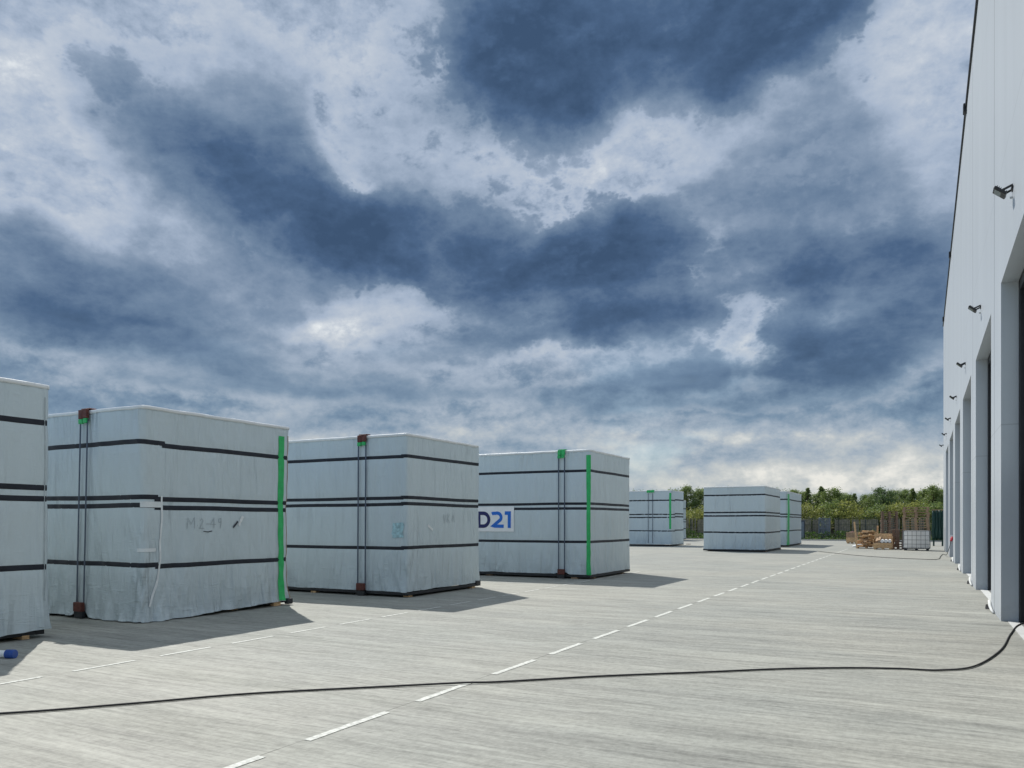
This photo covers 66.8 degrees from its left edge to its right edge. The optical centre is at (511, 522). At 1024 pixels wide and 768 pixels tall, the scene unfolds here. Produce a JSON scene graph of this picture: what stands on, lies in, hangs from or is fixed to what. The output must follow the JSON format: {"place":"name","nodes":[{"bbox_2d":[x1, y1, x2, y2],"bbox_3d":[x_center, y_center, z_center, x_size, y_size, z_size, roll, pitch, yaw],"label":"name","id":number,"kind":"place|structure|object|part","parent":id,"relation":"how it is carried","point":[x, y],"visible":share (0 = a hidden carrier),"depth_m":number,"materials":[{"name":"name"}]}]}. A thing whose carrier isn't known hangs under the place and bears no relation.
{"place":"outdoors","nodes":[
{"label":"outdoors","id":0,"kind":"place"},
{"bbox_2d":[0,0,975,519],"label":"sky","id":1,"kind":"structure","parent":0,"point":[701,243],"materials":[{"name":"blue"}]},
{"bbox_2d":[0,539,1023,767],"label":"yard pavement","id":2,"kind":"structure","parent":0,"point":[843,609],"depth_m":7.90,"materials":[{"name":"concrete"}]},
{"bbox_2d":[0,649,17,658],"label":"capped tube","id":3,"kind":"object","parent":2,"relation":"on","point":[10,653],"visible":1,"depth_m":8.88,"materials":[{"name":"blue plastic"}]},
{"bbox_2d":[0,377,51,639],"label":"wrapped module","id":4,"kind":"object","parent":2,"relation":"on","point":[24,611],"visible":1,"depth_m":10.27,"materials":[{"name":"white plastic"}]},
{"bbox_2d":[47,405,292,622],"bbox_3d":[-7.599,-0.155,14.754,6.112,3.410,3.345,0,0,28],"label":"wrapped module","id":5,"kind":"object","parent":2,"relation":"on","point":[158,514],"visible":0.92,"depth_m":12.76,"materials":[{"name":"white plastic"}]},
{"bbox_2d":[285,433,480,596],"bbox_3d":[-4.219,-0.175,18.814,6.227,3.450,3.099,0,0,28],"label":"wrapped module","id":6,"kind":"object","parent":2,"relation":"on","point":[391,514],"visible":0.83,"depth_m":16.95,"materials":[{"name":"white plastic"}]},
{"bbox_2d":[0,550,843,767],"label":"road marking dashes","id":7,"kind":"object","parent":2,"relation":"on","point":[243,762],"visible":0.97,"depth_m":8.14,"materials":[{"name":"white paint"}]},
{"bbox_2d":[0,623,1023,714],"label":"power cable","id":8,"kind":"object","parent":2,"relation":"on","point":[251,693],"visible":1,"depth_m":7.48,"materials":[{"name":"black rubber"}]},
{"bbox_2d":[478,449,629,578],"bbox_3d":[0.142,-0.255,24.198,6.315,3.610,3.394,0,0,28],"label":"wrapped module","id":9,"kind":"object","parent":2,"relation":"on","point":[560,512],"visible":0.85,"depth_m":22.21,"materials":[{"name":"white plastic"}]},
{"bbox_2d":[629,490,683,545],"bbox_3d":[9.264,-0.330,55.227,5.853,3.760,5.482,0,0,28],"label":"wrapped module","id":10,"kind":"object","parent":2,"relation":"on","point":[655,517],"visible":0.72,"depth_m":52.27,"materials":[{"name":"white plastic"}]},
{"bbox_2d":[683,500,685,537],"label":"wrapped module","id":11,"kind":"object","parent":2,"relation":"on","point":[684,518],"visible":0.12,"depth_m":70.90,"materials":[{"name":"white plastic"}]},
{"bbox_2d":[703,486,780,551],"bbox_3d":[13.247,-0.222,44.440,3.366,3.544,5.338,0,0,28],"label":"wrapped module","id":12,"kind":"object","parent":2,"relation":"on","point":[741,518],"visible":1,"depth_m":42.19,"materials":[{"name":"white plastic"}]},
{"bbox_2d":[780,491,801,546],"bbox_3d":[17.957,-0.267,54.292,3.508,3.634,6.869,0,0,28],"label":"wrapped module","id":13,"kind":"object","parent":2,"relation":"on","point":[790,518],"visible":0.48,"depth_m":51.78,"materials":[{"name":"white plastic"}]},
{"bbox_2d":[846,532,857,543],"bbox_3d":[25.694,1.120,58.695,0.774,0.860,0.826,0,0,28],"label":"crate","id":14,"kind":"object","parent":2,"relation":"on","point":[850,536],"visible":0.81,"depth_m":58.37,"materials":[{"name":"brown wood"}]},
{"bbox_2d":[853,522,878,548],"bbox_3d":[21.629,0.740,47.469,1.359,1.630,0.950,0,0,28],"label":"crib","id":15,"kind":"object","parent":2,"relation":"on","point":[857,546],"visible":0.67,"depth_m":47.32,"materials":[{"name":"brown wood"}]},
{"bbox_2d":[873,534,892,549],"bbox_3d":[21.726,1.087,45.512,1.014,0.925,0.859,0,0,28],"label":"open crate","id":16,"kind":"object","parent":2,"relation":"on","point":[879,544],"visible":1,"depth_m":45.41,"materials":[{"name":"brown wood"}]},
{"bbox_2d":[819,542,950,559],"bbox_3d":[18.822,1.177,37.369,4.807,0.744,9.507,0,0,0],"label":"extension cable","id":17,"kind":"object","parent":2,"relation":"on","point":[890,557],"visible":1,"depth_m":35.23,"materials":[{"name":"black rubber"}]},
{"bbox_2d":[903,530,929,550],"bbox_3d":[22.974,0.985,44.129,1.388,1.130,1.170,0,0,28],"label":"liquid container","id":18,"kind":"object","parent":2,"relation":"on","point":[916,540],"visible":0.99,"depth_m":43.67,"materials":[{"name":"white plastic"}]},
{"bbox_2d":[931,510,942,545],"bbox_3d":[28.710,0.325,52.352,0.800,2.450,0.400,0,0,28],"label":"rolled sheet rack","id":19,"kind":"object","parent":2,"relation":"on","point":[937,526],"visible":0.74,"depth_m":52.29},
{"bbox_2d":[985,599,993,613],"bbox_3d":[8.410,1.465,13.675,0.086,0.169,1.000,0,0,28],"label":"wheel guard","id":20,"kind":"object","parent":2,"relation":"on","point":[988,606],"visible":1,"depth_m":13.90,"materials":[{"name":"white metal"}]},
{"bbox_2d":[801,520,804,538],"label":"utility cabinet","id":21,"kind":"object","parent":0,"point":[802,528],"visible":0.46,"depth_m":77.64,"materials":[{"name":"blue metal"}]},
{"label":"cabinet door","id":22,"kind":"part","parent":21,"relation":"part of","materials":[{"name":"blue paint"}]},
{"bbox_2d":[686,520,931,539],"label":"earth bank terrain","id":23,"kind":"structure","parent":0,"point":[832,530],"depth_m":82.25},
{"bbox_2d":[678,485,701,511],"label":"loose tree","id":24,"kind":"object","parent":23,"relation":"on","point":[687,490],"visible":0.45,"depth_m":94.40,"materials":[{"name":"green plant"}]},
{"bbox_2d":[686,486,703,511],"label":"loose tree","id":25,"kind":"object","parent":23,"relation":"on","point":[699,495],"visible":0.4,"depth_m":94.82,"materials":[{"name":"green plant"}]},
{"bbox_2d":[687,507,703,530],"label":"shrub","id":26,"kind":"object","parent":23,"relation":"on","point":[694,514],"visible":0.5,"depth_m":88.32,"materials":[{"name":"green plant"}]},
{"bbox_2d":[695,505,703,522],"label":"shrub","id":27,"kind":"object","parent":23,"relation":"on","point":[700,512],"visible":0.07,"depth_m":88.22,"materials":[{"name":"green plant"}]},
{"bbox_2d":[790,489,804,505],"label":"belt tree","id":28,"kind":"object","parent":23,"relation":"on","point":[794,491],"visible":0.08,"depth_m":90.16,"materials":[{"name":"green plant"}]},
{"bbox_2d":[801,488,813,513],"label":"pointed tree","id":29,"kind":"object","parent":23,"relation":"on","point":[808,496],"visible":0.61,"depth_m":89.38,"materials":[{"name":"green plant"}]},
{"bbox_2d":[801,501,816,527],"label":"shrub","id":30,"kind":"object","parent":23,"relation":"on","point":[805,515],"visible":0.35,"depth_m":83.78,"materials":[{"name":"green plant"}]},
{"bbox_2d":[810,492,822,509],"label":"belt tree","id":31,"kind":"object","parent":23,"relation":"on","point":[813,496],"visible":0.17,"depth_m":91.48,"materials":[{"name":"green plant"}]},
{"bbox_2d":[808,506,832,529],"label":"shrub","id":32,"kind":"object","parent":23,"relation":"on","point":[818,513],"visible":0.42,"depth_m":83.08,"materials":[{"name":"green plant"}]},
{"bbox_2d":[812,486,828,512],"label":"pointed tree","id":33,"kind":"object","parent":23,"relation":"on","point":[820,488],"visible":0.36,"depth_m":90.60,"materials":[{"name":"green plant"}]},
{"bbox_2d":[815,486,845,516],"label":"loose tree","id":34,"kind":"object","parent":23,"relation":"on","point":[835,493],"visible":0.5,"depth_m":89.02,"materials":[{"name":"green plant"}]},
{"bbox_2d":[811,498,851,527],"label":"shrub","id":35,"kind":"object","parent":23,"relation":"on","point":[827,505],"visible":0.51,"depth_m":82.15,"materials":[{"name":"green plant"}]},
{"bbox_2d":[820,498,872,530],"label":"shrub","id":36,"kind":"object","parent":23,"relation":"on","point":[848,509],"visible":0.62,"depth_m":81.23,"materials":[{"name":"green plant"}]},
{"bbox_2d":[839,494,864,519],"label":"belt tree","id":37,"kind":"object","parent":23,"relation":"on","point":[848,497],"visible":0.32,"depth_m":88.95,"materials":[{"name":"green plant"}]},
{"bbox_2d":[847,510,863,525],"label":"shrub","id":38,"kind":"object","parent":23,"relation":"on","point":[854,515],"visible":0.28,"depth_m":82.99,"materials":[{"name":"green plant"}]},
{"bbox_2d":[850,493,862,518],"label":"pointed tree","id":39,"kind":"object","parent":23,"relation":"on","point":[854,497],"visible":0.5,"depth_m":87.83,"materials":[{"name":"green plant"}]},
{"bbox_2d":[857,494,874,508],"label":"belt tree","id":40,"kind":"object","parent":23,"relation":"on","point":[862,497],"visible":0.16,"depth_m":89.28,"materials":[{"name":"green plant"}]},
{"bbox_2d":[860,493,876,518],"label":"belt tree","id":41,"kind":"object","parent":23,"relation":"on","point":[866,503],"visible":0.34,"depth_m":87.51,"materials":[{"name":"green plant"}]},
{"bbox_2d":[859,509,879,527],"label":"shrub","id":42,"kind":"object","parent":23,"relation":"on","point":[870,516],"visible":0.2,"depth_m":81.36,"materials":[{"name":"green plant"}]},
{"bbox_2d":[855,502,894,529],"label":"shrub","id":43,"kind":"object","parent":23,"relation":"on","point":[880,509],"visible":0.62,"depth_m":80.44,"materials":[{"name":"green plant"}]},
{"bbox_2d":[871,486,897,517],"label":"round tree","id":44,"kind":"object","parent":23,"relation":"on","point":[881,497],"visible":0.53,"depth_m":82.48,"materials":[{"name":"green plant"}]},
{"bbox_2d":[867,501,919,530],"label":"shrub","id":45,"kind":"object","parent":23,"relation":"on","point":[897,507],"visible":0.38,"depth_m":78.93,"materials":[{"name":"green plant"}]},
{"bbox_2d":[886,489,909,511],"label":"loose tree","id":46,"kind":"object","parent":23,"relation":"on","point":[898,492],"visible":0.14,"depth_m":86.60,"materials":[{"name":"green plant"}]},
{"bbox_2d":[888,495,908,504],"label":"belt tree","id":47,"kind":"object","parent":23,"relation":"on","point":[896,499],"visible":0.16,"depth_m":84.94,"materials":[{"name":"green plant"}]},
{"bbox_2d":[887,499,919,527],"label":"shrub","id":48,"kind":"object","parent":23,"relation":"on","point":[902,503],"visible":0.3,"depth_m":79.53,"materials":[{"name":"green plant"}]},
{"bbox_2d":[898,487,909,499],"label":"loose tree","id":49,"kind":"object","parent":23,"relation":"on","point":[905,495],"visible":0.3,"depth_m":86.89,"materials":[{"name":"green plant"}]},
{"bbox_2d":[904,488,920,508],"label":"pointed tree","id":50,"kind":"object","parent":23,"relation":"on","point":[912,495],"visible":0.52,"depth_m":84.24,"materials":[{"name":"green plant"}]},
{"bbox_2d":[899,500,931,523],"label":"shrub","id":51,"kind":"object","parent":23,"relation":"on","point":[918,504],"visible":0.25,"depth_m":79.72,"materials":[{"name":"green plant"}]},
{"bbox_2d":[916,488,938,512],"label":"belt tree","id":52,"kind":"object","parent":23,"relation":"on","point":[922,494],"visible":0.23,"depth_m":84.50,"materials":[{"name":"green plant"}]},
{"bbox_2d":[913,498,942,530],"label":"shrub","id":53,"kind":"object","parent":23,"relation":"on","point":[937,506],"visible":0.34,"depth_m":77.70,"materials":[{"name":"green plant"}]},
{"bbox_2d":[919,483,942,517],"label":"loose tree","id":54,"kind":"object","parent":23,"relation":"on","point":[933,492],"visible":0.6,"depth_m":82.42,"materials":[{"name":"green plant"}]},
{"bbox_2d":[880,524,897,526],"bbox_3d":[25.350,0.173,52.225,1.000,0.144,0.810,0,0,21],"label":"pallet","id":55,"kind":"object","parent":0,"point":[882,525],"visible":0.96,"depth_m":51.98,"materials":[{"name":"brown wood"}]},
{"bbox_2d":[881,522,897,524],"bbox_3d":[25.352,0.028,52.172,1.000,0.144,0.810,0,0,23],"label":"pallet","id":56,"kind":"object","parent":55,"relation":"on","point":[889,523],"visible":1,"depth_m":51.79,"materials":[{"name":"brown wood"}]},
{"bbox_2d":[881,511,897,513],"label":"pallet","id":57,"kind":"object","parent":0,"point":[889,512],"visible":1,"depth_m":51.83,"materials":[{"name":"brown wood"}]},
{"bbox_2d":[942,0,1023,639],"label":"warehouse","id":58,"kind":"structure","parent":0,"point":[983,481],"depth_m":14.58,"materials":[{"name":"metal"}]},
{"bbox_2d":[956,362,965,367],"bbox_3d":[12.945,-4.540,22.408,0.231,0.181,0.210,0,0,28],"label":"floodlight","id":59,"kind":"object","parent":58,"relation":"attached to","point":[960,365],"visible":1,"depth_m":22.36,"materials":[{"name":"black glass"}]},
{"bbox_2d":[968,305,980,313],"bbox_3d":[9.853,-4.540,16.555,0.231,0.181,0.210,0,0,28],"label":"floodlight","id":60,"kind":"object","parent":58,"relation":"attached to","point":[974,309],"visible":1,"depth_m":16.50,"materials":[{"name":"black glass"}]},
{"bbox_2d":[988,365,990,589],"bbox_3d":[9.978,-1.122,15.895,0.125,5.317,4.546,0,0,28],"label":"overhead door","id":61,"kind":"structure","parent":58,"relation":"in","point":[989,366],"depth_m":17.82,"materials":[{"name":"grey metal"}]},
{"bbox_2d":[993,184,1012,198],"bbox_3d":[6.760,-4.540,10.701,0.231,0.181,0.210,0,0,28],"label":"floodlight","id":62,"kind":"object","parent":58,"relation":"attached to","point":[999,192],"visible":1,"depth_m":10.65,"materials":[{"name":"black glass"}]},
{"bbox_2d":[1019,281,1023,621],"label":"overhead door","id":63,"kind":"structure","parent":58,"relation":"in","point":[1021,291],"depth_m":12.03,"materials":[{"name":"grey metal"}]},
{"label":"ground","id":64,"kind":"structure","parent":0,"visible":0},
{"bbox_2d":[686,517,931,538],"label":"yard fence","id":65,"kind":"object","parent":64,"relation":"on","point":[841,524],"visible":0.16,"depth_m":78.16,"materials":[{"name":"black metal"}]},
{"bbox_2d":[686,528,931,539],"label":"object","id":66,"kind":"object","parent":64,"relation":"on","point":[817,535],"visible":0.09,"depth_m":77.69,"materials":[{"name":"green plant"}]},
{"bbox_2d":[684,538,941,541],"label":"kerb","id":67,"kind":"structure","parent":64,"relation":"on","point":[809,539],"depth_m":68.38,"materials":[{"name":"concrete"}]},
{"bbox_2d":[819,518,829,538],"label":"gate leaf","id":68,"kind":"object","parent":64,"relation":"on","point":[825,524],"visible":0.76,"depth_m":78.28,"materials":[{"name":"blue paint"}]},
{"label":"pallet","id":69,"kind":"object","parent":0,"visible":0},
{"bbox_2d":[903,525,928,527],"bbox_3d":[22.965,0.198,44.141,1.320,0.144,1.010,0,0,28],"label":"pallet","id":70,"kind":"object","parent":69,"relation":"on","point":[904,526],"visible":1,"depth_m":43.70,"materials":[{"name":"brown wood"}]},
{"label":"pallet","id":71,"kind":"object","parent":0,"visible":0},
{"bbox_2d":[902,520,928,522],"bbox_3d":[22.917,-0.092,44.138,1.320,0.144,1.010,0,0,27],"label":"pallet","id":72,"kind":"object","parent":71,"relation":"on","point":[915,521],"visible":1,"depth_m":43.83,"materials":[{"name":"brown wood"}]},
{"bbox_2d":[902,517,928,519],"bbox_3d":[22.922,-0.237,44.127,1.320,0.144,1.010,0,0,29],"label":"pallet","id":73,"kind":"object","parent":72,"relation":"on","point":[927,518],"visible":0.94,"depth_m":43.59,"materials":[{"name":"brown wood"}]},
{"bbox_2d":[903,515,929,517],"bbox_3d":[22.946,-0.382,44.132,1.320,0.144,1.010,0,0,26],"label":"pallet","id":74,"kind":"object","parent":73,"relation":"on","point":[915,516],"visible":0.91,"depth_m":43.83,"materials":[{"name":"brown wood"}]},
{"bbox_2d":[903,512,929,514],"bbox_3d":[22.982,-0.527,44.158,1.320,0.144,1.010,0,0,29],"label":"pallet","id":75,"kind":"object","parent":74,"relation":"on","point":[916,513],"visible":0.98,"depth_m":43.71,"materials":[{"name":"brown wood"}]},
{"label":"pallet","id":76,"kind":"object","parent":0,"visible":0},
{"bbox_2d":[903,507,928,509],"bbox_3d":[22.957,-0.817,44.134,1.320,0.144,1.010,0,0,29],"label":"pallet","id":77,"kind":"object","parent":76,"relation":"on","point":[916,508],"visible":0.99,"depth_m":43.70,"materials":[{"name":"brown wood"}]}
]}

